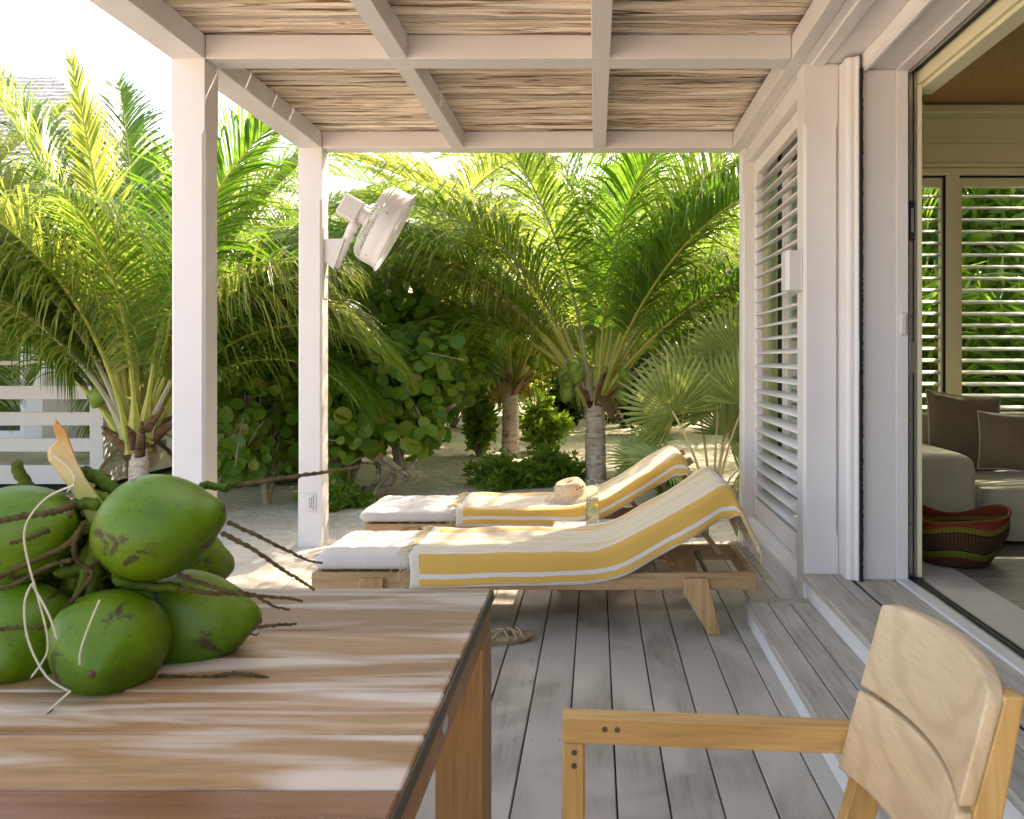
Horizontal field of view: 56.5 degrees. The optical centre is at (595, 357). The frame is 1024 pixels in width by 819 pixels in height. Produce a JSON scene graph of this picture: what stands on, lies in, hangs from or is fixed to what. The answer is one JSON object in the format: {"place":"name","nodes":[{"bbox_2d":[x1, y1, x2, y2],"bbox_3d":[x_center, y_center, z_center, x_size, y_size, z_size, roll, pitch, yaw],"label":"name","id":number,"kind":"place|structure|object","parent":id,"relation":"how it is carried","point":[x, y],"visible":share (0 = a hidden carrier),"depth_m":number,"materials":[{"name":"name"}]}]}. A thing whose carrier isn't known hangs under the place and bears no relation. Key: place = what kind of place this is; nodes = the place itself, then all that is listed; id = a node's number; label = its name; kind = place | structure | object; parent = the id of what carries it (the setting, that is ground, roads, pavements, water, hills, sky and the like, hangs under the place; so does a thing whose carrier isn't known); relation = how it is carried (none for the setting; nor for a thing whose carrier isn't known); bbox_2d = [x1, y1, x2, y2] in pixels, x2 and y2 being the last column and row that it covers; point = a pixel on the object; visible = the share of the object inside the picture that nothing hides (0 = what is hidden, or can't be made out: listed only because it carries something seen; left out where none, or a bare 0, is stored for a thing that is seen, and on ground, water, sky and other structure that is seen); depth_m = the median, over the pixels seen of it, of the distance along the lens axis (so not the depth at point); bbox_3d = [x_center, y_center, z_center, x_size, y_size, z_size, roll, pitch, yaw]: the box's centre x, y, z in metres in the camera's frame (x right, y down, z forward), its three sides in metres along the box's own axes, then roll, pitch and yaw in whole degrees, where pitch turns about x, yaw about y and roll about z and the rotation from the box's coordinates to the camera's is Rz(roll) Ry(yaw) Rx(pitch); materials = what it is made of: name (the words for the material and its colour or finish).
{"place":"outdoors","nodes":[
{"label":"outdoors","id":0,"kind":"place"},
{"bbox_2d":[0,0,738,254],"label":"sky","id":1,"kind":"structure","parent":0,"point":[34,34],"materials":[{"name":"white"}]},
{"bbox_2d":[61,383,738,583],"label":"ground","id":2,"kind":"structure","parent":0,"point":[439,473],"depth_m":9.34,"materials":[{"name":"beige sand"}]},
{"bbox_2d":[0,75,297,491],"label":"villa","id":3,"kind":"object","parent":2,"relation":"on","point":[30,440],"visible":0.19,"depth_m":9.50,"materials":[{"name":"white paint"}]},
{"bbox_2d":[0,347,23,437],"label":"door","id":4,"kind":"structure","parent":3,"relation":"in","point":[3,434],"depth_m":12.02,"materials":[{"name":"white wood"}]},
{"bbox_2d":[291,476,378,511],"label":"shrub","id":5,"kind":"object","parent":2,"relation":"on","point":[341,495],"visible":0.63,"depth_m":8.13,"materials":[{"name":"green plant"}]},
{"bbox_2d":[546,377,585,425],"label":"dark bush","id":6,"kind":"object","parent":2,"relation":"on","point":[576,413],"visible":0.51,"depth_m":17.62,"materials":[{"name":"green plant"}]},
{"bbox_2d":[605,348,696,430],"bbox_3d":[0.864,0.581,16.018,1.634,1.491,1.797,0,0,-44],"label":"dark bush","id":7,"kind":"object","parent":2,"relation":"on","point":[625,417],"visible":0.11,"depth_m":15.84,"materials":[{"name":"green plant"}]},
{"bbox_2d":[626,298,714,370],"bbox_3d":[1.610,-0.348,20.947,4.582,3.369,4.139,0,0,37],"label":"tall bush","id":8,"kind":"object","parent":2,"relation":"on","point":[654,349],"visible":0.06,"depth_m":20.15,"materials":[{"name":"green plant"}]},
{"bbox_2d":[603,297,738,492],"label":"fan palm","id":9,"kind":"object","parent":2,"relation":"on","point":[715,381],"visible":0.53,"depth_m":7.90,"materials":[{"name":"green plant"}]},
{"bbox_2d":[739,0,1023,675],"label":"house","id":10,"kind":"structure","parent":2,"relation":"on","point":[851,149],"depth_m":4.40,"materials":[{"name":"white paint"}]},
{"bbox_2d":[766,137,796,494],"bbox_3d":[1.145,-0.130,5.515,0.041,2.270,1.590,0,0,0],"label":"shutter","id":11,"kind":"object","parent":10,"relation":"in","point":[786,299],"depth_m":5.70,"materials":[{"name":"white wood"}]},
{"bbox_2d":[781,249,802,293],"bbox_3d":[0.926,-0.407,4.490,0.076,0.201,0.144,0,0,0],"label":"wall lamp","id":12,"kind":"object","parent":10,"relation":"attached to","point":[791,270],"visible":1,"depth_m":4.42,"materials":[{"name":"white plastic"}]},
{"bbox_2d":[900,312,906,334],"bbox_3d":[1.383,-0.151,4.259,0.031,0.102,0.017,0,0,0],"label":"door sensor","id":13,"kind":"object","parent":10,"relation":"attached to","point":[903,323],"depth_m":4.25,"materials":[{"name":"white plastic"}]},
{"bbox_2d":[922,504,1011,568],"bbox_3d":[1.762,0.858,4.646,0.501,0.280,0.472,0,0,0],"label":"woven basket","id":14,"kind":"object","parent":10,"relation":"on","point":[974,538],"visible":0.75,"depth_m":4.46,"materials":[{"name":"wicker"}]},
{"bbox_2d":[922,412,1023,540],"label":"sofa","id":15,"kind":"object","parent":10,"relation":"on","point":[952,481],"visible":0.23,"depth_m":5.03,"materials":[{"name":"fabric"}]},
{"bbox_2d":[925,389,1000,469],"bbox_3d":[2.250,0.463,5.789,0.518,0.533,0.217,0,0,0],"label":"throw pillow","id":16,"kind":"object","parent":15,"relation":"on","point":[953,426],"visible":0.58,"depth_m":5.74,"materials":[{"name":"fabric"}]},
{"bbox_2d":[977,410,1023,471],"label":"throw pillow","id":17,"kind":"object","parent":15,"relation":"on","point":[1001,441],"visible":1,"depth_m":5.55,"materials":[{"name":"fabric"}]},
{"bbox_2d":[926,188,1023,375],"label":"tall bush","id":18,"kind":"object","parent":2,"relation":"on","point":[1011,237],"visible":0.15,"depth_m":9.90,"materials":[{"name":"green plant"}]},
{"bbox_2d":[455,389,712,433],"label":"sand ground","id":19,"kind":"structure","parent":0,"point":[499,420],"depth_m":19.64,"materials":[{"name":"beige sand"}]},
{"bbox_2d":[0,98,171,434],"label":"coconut palm","id":20,"kind":"object","parent":19,"relation":"on","point":[15,143],"visible":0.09,"depth_m":7.47,"materials":[{"name":"green plant"}]},
{"bbox_2d":[0,46,420,487],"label":"coconut palm","id":21,"kind":"object","parent":19,"relation":"on","point":[111,309],"visible":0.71,"depth_m":7.31,"materials":[{"name":"green plant"}]},
{"bbox_2d":[165,346,298,504],"bbox_3d":[-3.046,0.649,8.500,0.935,1.550,1.593,0,0,20],"label":"sea grape","id":22,"kind":"object","parent":19,"relation":"on","point":[258,433],"visible":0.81,"depth_m":8.24,"materials":[{"name":"green plant"}]},
{"bbox_2d":[23,136,447,437],"bbox_3d":[-5.614,-0.875,13.377,6.838,4.658,6.246,0,0,-33],"label":"coconut palm","id":23,"kind":"object","parent":19,"relation":"on","point":[86,409],"visible":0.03,"depth_m":12.46,"materials":[{"name":"green plant"}]},
{"bbox_2d":[217,452,294,485],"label":"shrub","id":24,"kind":"object","parent":19,"relation":"on","point":[280,473],"visible":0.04,"depth_m":9.49,"materials":[{"name":"green plant"}]},
{"bbox_2d":[12,172,547,437],"bbox_3d":[-3.274,-0.428,11.279,5.757,3.735,5.830,0,0,-43],"label":"coconut palm","id":25,"kind":"object","parent":19,"relation":"on","point":[481,356],"visible":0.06,"depth_m":9.82,"materials":[{"name":"green plant"}]},
{"bbox_2d":[275,444,340,485],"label":"shrub","id":26,"kind":"object","parent":19,"relation":"on","point":[295,470],"visible":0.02,"depth_m":9.66,"materials":[{"name":"green plant"}]},
{"bbox_2d":[294,264,485,497],"bbox_3d":[-1.996,0.258,9.233,1.858,2.457,2.263,0,0,0],"label":"sea grape","id":27,"kind":"object","parent":19,"relation":"on","point":[426,407],"visible":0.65,"depth_m":8.68,"materials":[{"name":"green plant"}]},
{"bbox_2d":[124,153,683,409],"bbox_3d":[-2.516,-1.069,13.367,6.845,4.902,7.152,0,0,25],"label":"coconut palm","id":28,"kind":"object","parent":19,"relation":"on","point":[473,174],"visible":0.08,"depth_m":11.80,"materials":[{"name":"green plant"}]},
{"bbox_2d":[460,379,500,456],"bbox_3d":[-1.521,0.802,12.452,0.570,1.116,0.785,0,0,0],"label":"leafy bush","id":29,"kind":"object","parent":19,"relation":"on","point":[479,419],"visible":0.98,"depth_m":12.30,"materials":[{"name":"green plant"}]},
{"bbox_2d":[286,153,683,403],"bbox_3d":[-2.002,-1.673,16.967,7.914,6.146,8.139,0,0,0],"label":"coconut palm","id":30,"kind":"object","parent":19,"relation":"on","point":[365,180],"visible":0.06,"depth_m":15.95,"materials":[{"name":"green plant"}]},
{"bbox_2d":[446,299,557,427],"bbox_3d":[-2.561,-0.285,17.620,4.521,3.283,3.632,0,0,32],"label":"tall bush","id":31,"kind":"object","parent":19,"relation":"on","point":[456,419],"visible":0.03,"depth_m":17.31,"materials":[{"name":"green plant"}]},
{"bbox_2d":[272,164,737,457],"bbox_3d":[-1.320,-0.651,13.035,6.560,4.070,5.565,0,0,-19],"label":"coconut palm","id":32,"kind":"object","parent":19,"relation":"on","point":[513,385],"visible":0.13,"depth_m":12.29,"materials":[{"name":"green plant"}]},
{"bbox_2d":[460,447,560,491],"bbox_3d":[-0.925,1.162,9.570,1.017,0.569,0.886,0,0,-32],"label":"shrub","id":33,"kind":"object","parent":19,"relation":"on","point":[504,473],"visible":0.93,"depth_m":9.37,"materials":[{"name":"green plant"}]},
{"bbox_2d":[235,541,843,818],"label":"deck","id":34,"kind":"structure","parent":19,"relation":"on","point":[649,650],"depth_m":3.46,"materials":[{"name":"grey wood"}]},
{"bbox_2d":[0,588,493,818],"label":"dining table","id":35,"kind":"object","parent":34,"relation":"on","point":[367,703],"visible":0.94,"depth_m":1.31,"materials":[{"name":"wood"}]},
{"bbox_2d":[0,419,360,713],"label":"coconut bunch","id":36,"kind":"object","parent":35,"relation":"on","point":[117,587],"visible":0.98,"depth_m":1.47,"materials":[{"name":"green plant"}]},
{"bbox_2d":[89,0,845,546],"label":"pergola","id":37,"kind":"object","parent":34,"relation":"on","point":[315,82],"visible":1,"depth_m":4.40,"materials":[{"name":"white paint"}]},
{"bbox_2d":[305,492,315,511],"bbox_3d":[-1.859,0.945,6.166,0.073,0.127,0.017,0,0,0],"label":"outlet box","id":38,"kind":"object","parent":37,"relation":"attached to","point":[310,501],"visible":1,"depth_m":6.17,"materials":[{"name":"white plastic"}]},
{"bbox_2d":[323,187,416,298],"bbox_3d":[-1.486,-0.755,6.287,0.600,0.740,0.572,0,0,0],"label":"wall fan","id":39,"kind":"object","parent":37,"relation":"attached to","point":[383,233],"depth_m":6.17,"materials":[{"name":"white plastic"}]},
{"bbox_2d":[326,267,337,277],"bbox_3d":[-1.725,-0.556,6.202,0.078,0.079,0.043,0,0,0],"label":"power cable","id":40,"kind":"object","parent":39,"relation":"attached to","point":[328,276],"visible":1,"depth_m":6.19,"materials":[{"name":"white plastic"}]},
{"bbox_2d":[491,626,533,644],"bbox_3d":[-0.405,1.200,4.100,0.286,0.069,0.112,0,0,-18],"label":"sandal","id":41,"kind":"object","parent":34,"relation":"on","point":[517,634],"visible":0.7,"depth_m":4.08,"materials":[{"name":"wicker"}]},
{"bbox_2d":[312,472,756,634],"bbox_3d":[-0.277,0.909,4.570,1.994,0.652,0.724,0,0,0],"label":"sun lounger","id":42,"kind":"object","parent":34,"relation":"on","point":[691,581],"visible":0.23,"depth_m":4.24,"materials":[{"name":"brown wood"}]},
{"bbox_2d":[314,530,428,568],"bbox_3d":[-0.345,0.781,4.570,1.851,0.369,0.644,0,0,0],"label":"lounger cushion","id":43,"kind":"object","parent":42,"relation":"on","point":[362,549],"visible":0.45,"depth_m":4.31,"materials":[{"name":"fabric"}]},
{"bbox_2d":[396,467,762,587],"bbox_3d":[-0.080,0.824,4.563,1.642,0.519,0.748,0,0,0],"label":"beach towel","id":44,"kind":"object","parent":43,"relation":"on","point":[702,499],"visible":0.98,"depth_m":4.23,"materials":[{"name":"yellow fabric"}]},
{"bbox_2d":[364,448,708,570],"bbox_3d":[-0.343,0.909,5.800,1.994,0.652,0.724,0,0,0],"label":"sun lounger","id":45,"kind":"object","parent":34,"relation":"on","point":[396,526],"visible":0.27,"depth_m":5.47,"materials":[{"name":"brown wood"}]},
{"bbox_2d":[360,495,463,521],"bbox_3d":[-0.445,0.781,5.800,1.851,0.369,0.644,0,0,0],"label":"lounger cushion","id":46,"kind":"object","parent":45,"relation":"on","point":[410,508],"visible":0.42,"depth_m":5.52,"materials":[{"name":"fabric"}]},
{"bbox_2d":[445,445,691,526],"bbox_3d":[-0.120,0.796,5.799,1.522,0.464,0.743,0,0,0],"label":"beach towel","id":47,"kind":"object","parent":46,"relation":"on","point":[648,473],"visible":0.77,"depth_m":5.46,"materials":[{"name":"yellow fabric"}]},
{"bbox_2d":[545,477,597,504],"bbox_3d":[-0.148,0.807,5.724,0.321,0.162,0.278,0,0,0],"label":"straw hat","id":48,"kind":"object","parent":47,"relation":"on","point":[571,491],"visible":0.95,"depth_m":5.65,"materials":[{"name":"beige wicker"}]},
{"bbox_2d":[553,521,623,590],"bbox_3d":[-0.030,1.085,5.190,0.420,0.300,0.420,0,0,0],"label":"side table","id":49,"kind":"object","parent":34,"relation":"on","point":[565,523],"visible":0.12,"depth_m":5.33,"materials":[{"name":"stone"}]},
{"bbox_2d":[585,481,599,524],"bbox_3d":[-0.020,0.806,5.200,0.083,0.256,0.083,0,0,0],"label":"drinking glass","id":50,"kind":"object","parent":49,"relation":"on","point":[592,511],"visible":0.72,"depth_m":5.17,"materials":[{"name":"clear glass"}]},
{"bbox_2d":[562,605,1023,818],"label":"armchair","id":51,"kind":"object","parent":34,"relation":"on","point":[929,729],"visible":1,"depth_m":1.39,"materials":[{"name":"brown wood"}]},
{"bbox_2d":[744,574,1023,818],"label":"entry steps","id":52,"kind":"structure","parent":34,"relation":"on","point":[815,645],"depth_m":3.62,"materials":[{"name":"grey wood"}]},
{"bbox_2d":[369,153,721,412],"bbox_3d":[-0.969,-1.779,20.129,8.566,6.175,7.758,0,0,0],"label":"coconut palm","id":53,"kind":"object","parent":19,"relation":"on","point":[547,198],"visible":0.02,"depth_m":18.51,"materials":[{"name":"green plant"}]},
{"bbox_2d":[518,388,575,451],"bbox_3d":[-0.687,0.898,13.008,0.826,0.966,0.937,0,0,0],"label":"leafy bush","id":54,"kind":"object","parent":19,"relation":"on","point":[542,421],"visible":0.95,"depth_m":12.86,"materials":[{"name":"green plant"}]},
{"bbox_2d":[532,442,589,486],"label":"shrub","id":55,"kind":"object","parent":19,"relation":"on","point":[565,465],"visible":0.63,"depth_m":9.77,"materials":[{"name":"green plant"}]},
{"bbox_2d":[229,153,928,483],"bbox_3d":[0.219,-1.164,10.347,6.866,5.135,5.830,0,0,0],"label":"coconut palm","id":56,"kind":"object","parent":19,"relation":"on","point":[629,270],"visible":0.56,"depth_m":9.29,"materials":[{"name":"green plant"}]},
{"bbox_2d":[497,311,663,413],"bbox_3d":[-1.180,-0.637,20.580,5.642,3.894,4.343,0,0,0],"label":"tall bush","id":57,"kind":"object","parent":19,"relation":"on","point":[528,393],"visible":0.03,"depth_m":19.99,"materials":[{"name":"green plant"}]},
{"bbox_2d":[427,153,738,427],"bbox_3d":[0.332,-1.652,17.422,7.615,6.084,7.832,0,0,0],"label":"coconut palm","id":58,"kind":"object","parent":19,"relation":"on","point":[442,155],"visible":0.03,"depth_m":16.19,"materials":[{"name":"green plant"}]},
{"bbox_2d":[472,176,725,407],"bbox_3d":[-0.127,-1.909,20.375,56.809,7.076,21.662,0,0,0],"label":"foliage","id":59,"kind":"object","parent":19,"relation":"on","point":[546,375],"depth_m":25.01,"materials":[{"name":"green plant"}]},
{"bbox_2d":[515,153,737,420],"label":"coconut palm","id":60,"kind":"object","parent":19,"relation":"on","point":[654,207],"depth_m":18.51,"materials":[{"name":"green plant"}]},
{"bbox_2d":[557,153,738,401],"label":"coconut palm","id":61,"kind":"object","parent":19,"relation":"on","point":[668,161],"visible":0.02,"depth_m":15.96,"materials":[{"name":"green plant"}]},
{"bbox_2d":[654,476,681,494],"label":"shrub","id":62,"kind":"object","parent":19,"relation":"on","point":[659,489],"visible":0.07,"depth_m":8.83,"materials":[{"name":"green plant"}]},
{"bbox_2d":[558,118,937,310],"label":"coconut palm","id":63,"kind":"object","parent":19,"relation":"on","point":[929,191],"visible":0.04,"depth_m":11.10,"materials":[{"name":"green plant"}]},
{"bbox_2d":[922,280,937,404],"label":"garden plant","id":64,"kind":"object","parent":19,"relation":"on","point":[931,296],"visible":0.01,"depth_m":8.08,"materials":[{"name":"green plant"}]},
{"bbox_2d":[924,205,937,246],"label":"coconut palm","id":65,"kind":"object","parent":19,"relation":"on","point":[933,228],"visible":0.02,"depth_m":9.95,"materials":[{"name":"green plant"}]},
{"bbox_2d":[922,188,1023,376],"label":"tall bush","id":66,"kind":"object","parent":19,"relation":"on","point":[977,213],"visible":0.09,"depth_m":9.90,"materials":[{"name":"green plant"}]},
{"bbox_2d":[922,251,1023,411],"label":"garden plant","id":67,"kind":"object","parent":19,"relation":"on","point":[931,319],"visible":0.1,"depth_m":8.32,"materials":[{"name":"green plant"}]},
{"bbox_2d":[962,245,1023,411],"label":"garden plant","id":68,"kind":"object","parent":19,"relation":"on","point":[1009,319],"visible":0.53,"depth_m":7.94,"materials":[{"name":"green plant"}]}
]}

